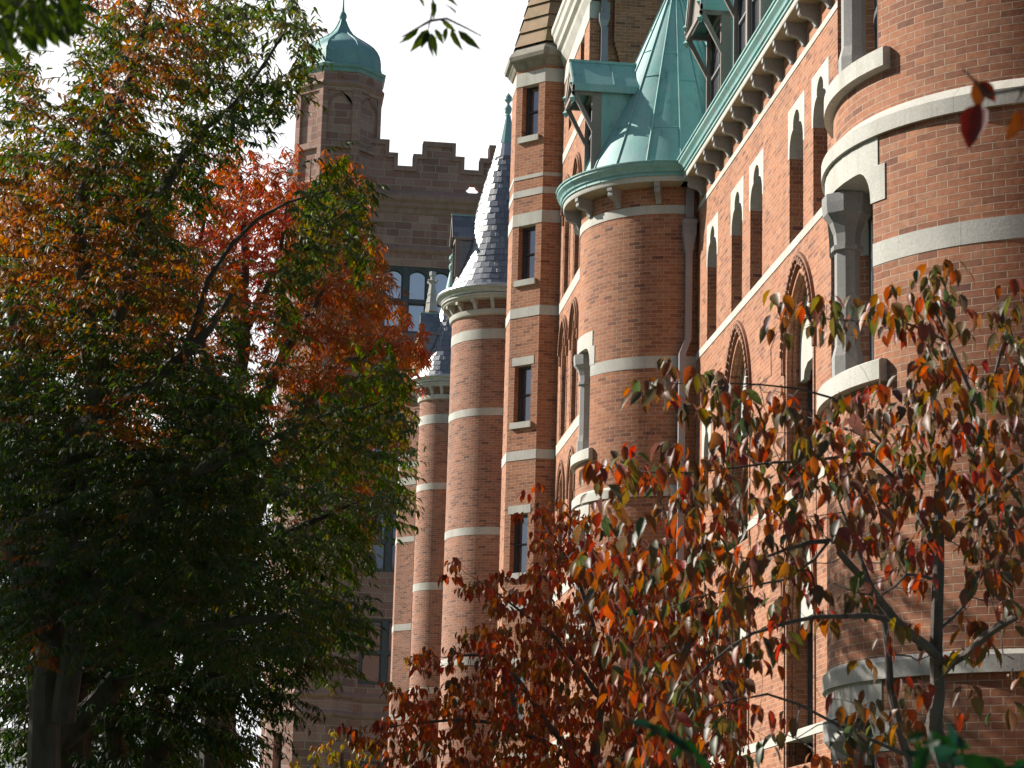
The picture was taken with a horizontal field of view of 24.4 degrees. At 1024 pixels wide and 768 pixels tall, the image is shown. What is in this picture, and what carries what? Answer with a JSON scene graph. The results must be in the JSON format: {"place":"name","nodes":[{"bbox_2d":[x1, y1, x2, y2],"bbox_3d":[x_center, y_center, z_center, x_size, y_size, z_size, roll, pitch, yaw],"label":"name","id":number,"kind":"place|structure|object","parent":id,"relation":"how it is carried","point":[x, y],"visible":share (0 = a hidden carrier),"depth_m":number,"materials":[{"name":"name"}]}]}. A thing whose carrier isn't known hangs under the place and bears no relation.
{"place":"outdoors","nodes":[
{"label":"outdoors","id":0,"kind":"place"},
{"bbox_2d":[0,0,104,69],"bbox_3d":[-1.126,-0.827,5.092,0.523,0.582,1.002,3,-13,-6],"label":"overhanging branch","id":1,"kind":"object","parent":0,"point":[64,22],"visible":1,"depth_m":4.82,"materials":[{"name":"green plant"}]},
{"bbox_2d":[1,727,240,767],"bbox_3d":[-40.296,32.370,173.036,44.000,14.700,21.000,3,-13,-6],"label":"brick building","id":2,"kind":"structure","parent":0,"point":[10,764],"depth_m":169.53,"materials":[{"name":"grey brick"}]},
{"bbox_2d":[0,0,527,767],"label":"sky","id":3,"kind":"structure","parent":0,"point":[457,96],"materials":[{"name":"white"}]},
{"bbox_2d":[259,0,496,767],"bbox_3d":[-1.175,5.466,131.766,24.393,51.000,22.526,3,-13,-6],"label":"brownstone hall","id":4,"kind":"structure","parent":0,"point":[429,187],"depth_m":123.90,"materials":[{"name":"brick"}]},
{"bbox_2d":[398,0,481,57],"bbox_3d":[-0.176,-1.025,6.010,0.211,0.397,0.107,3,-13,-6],"label":"overhanging branch","id":5,"kind":"object","parent":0,"point":[423,38],"visible":1,"depth_m":6.00,"materials":[{"name":"green plant"}]},
{"bbox_2d":[625,718,709,767],"bbox_3d":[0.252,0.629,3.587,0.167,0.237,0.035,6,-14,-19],"label":"overhanging branch","id":6,"kind":"object","parent":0,"point":[685,746],"visible":1,"depth_m":3.60,"materials":[{"name":"green plant"}]},
{"bbox_2d":[556,0,1023,767],"bbox_3d":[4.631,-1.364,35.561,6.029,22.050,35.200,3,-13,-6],"label":"brick hall","id":7,"kind":"structure","parent":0,"point":[742,158],"depth_m":36.02,"materials":[{"name":"brick"}]},
{"bbox_2d":[905,722,1023,767],"bbox_3d":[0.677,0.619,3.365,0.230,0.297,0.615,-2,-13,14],"label":"overhanging branch","id":8,"kind":"object","parent":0,"point":[945,748],"visible":1,"depth_m":3.39,"materials":[{"name":"green plant"}]},
{"bbox_2d":[960,69,1023,149],"bbox_3d":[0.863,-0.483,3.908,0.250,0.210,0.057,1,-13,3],"label":"overhanging branch","id":9,"kind":"object","parent":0,"point":[973,120],"visible":1,"depth_m":3.90,"materials":[{"name":"red plant"}]},
{"label":"ground","id":10,"kind":"structure","parent":0,"visible":0},
{"bbox_2d":[0,458,209,767],"bbox_3d":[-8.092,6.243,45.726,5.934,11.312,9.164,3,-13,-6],"label":"distant tree","id":11,"kind":"object","parent":10,"relation":"on","point":[11,748],"visible":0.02,"depth_m":44.23,"materials":[{"name":"green plant"}]},
{"bbox_2d":[0,0,422,767],"bbox_3d":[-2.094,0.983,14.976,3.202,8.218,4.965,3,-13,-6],"label":"zelkova tree","id":12,"kind":"object","parent":10,"relation":"on","point":[52,574],"visible":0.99,"depth_m":14.42,"materials":[{"name":"green plant"}]},
{"bbox_2d":[0,143,429,767],"bbox_3d":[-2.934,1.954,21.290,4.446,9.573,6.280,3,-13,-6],"label":"zelkova tree","id":13,"kind":"object","parent":10,"relation":"on","point":[158,727],"visible":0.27,"depth_m":20.61,"materials":[{"name":"green plant"}]},
{"bbox_2d":[30,120,433,767],"bbox_3d":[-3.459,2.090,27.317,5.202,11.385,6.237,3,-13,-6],"label":"zelkova tree","id":14,"kind":"object","parent":10,"relation":"on","point":[340,334],"visible":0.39,"depth_m":27.59,"materials":[{"name":"red plant"}]},
{"bbox_2d":[289,730,372,767],"bbox_3d":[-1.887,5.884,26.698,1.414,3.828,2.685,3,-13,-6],"label":"dogwood tree","id":15,"kind":"object","parent":10,"relation":"on","point":[333,757],"visible":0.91,"depth_m":26.86,"materials":[{"name":"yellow plant"}]},
{"bbox_2d":[387,271,438,767],"bbox_3d":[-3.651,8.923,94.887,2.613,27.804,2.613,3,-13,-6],"label":"turret","id":16,"kind":"object","parent":10,"relation":"on","point":[402,606],"visible":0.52,"depth_m":94.23,"materials":[{"name":"brick"}]},
{"bbox_2d":[406,93,511,767],"bbox_3d":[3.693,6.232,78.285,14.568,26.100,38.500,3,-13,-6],"label":"turret","id":17,"kind":"structure","parent":10,"relation":"on","point":[460,438],"depth_m":68.73,"materials":[{"name":"brick"}]},
{"bbox_2d":[493,0,563,767],"bbox_3d":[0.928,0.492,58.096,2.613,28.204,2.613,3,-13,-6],"label":"stair turret","id":18,"kind":"object","parent":10,"relation":"on","point":[534,72],"visible":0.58,"depth_m":57.74,"materials":[{"name":"red brick"}]},
{"bbox_2d":[336,482,754,767],"bbox_3d":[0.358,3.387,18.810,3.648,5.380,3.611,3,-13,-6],"label":"dogwood tree","id":19,"kind":"object","parent":10,"relation":"on","point":[462,690],"visible":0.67,"depth_m":18.38,"materials":[{"name":"red plant"}]},
{"bbox_2d":[548,0,785,767],"bbox_3d":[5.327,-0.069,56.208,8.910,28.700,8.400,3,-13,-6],"label":"brick pavilion","id":20,"kind":"structure","parent":10,"relation":"on","point":[608,30],"depth_m":54.88,"materials":[{"name":"brick"}]},
{"bbox_2d":[569,259,1023,767],"bbox_3d":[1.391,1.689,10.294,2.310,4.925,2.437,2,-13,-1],"label":"dogwood tree","id":21,"kind":"object","parent":10,"relation":"on","point":[894,496],"visible":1,"depth_m":10.18,"materials":[{"name":"red plant"}]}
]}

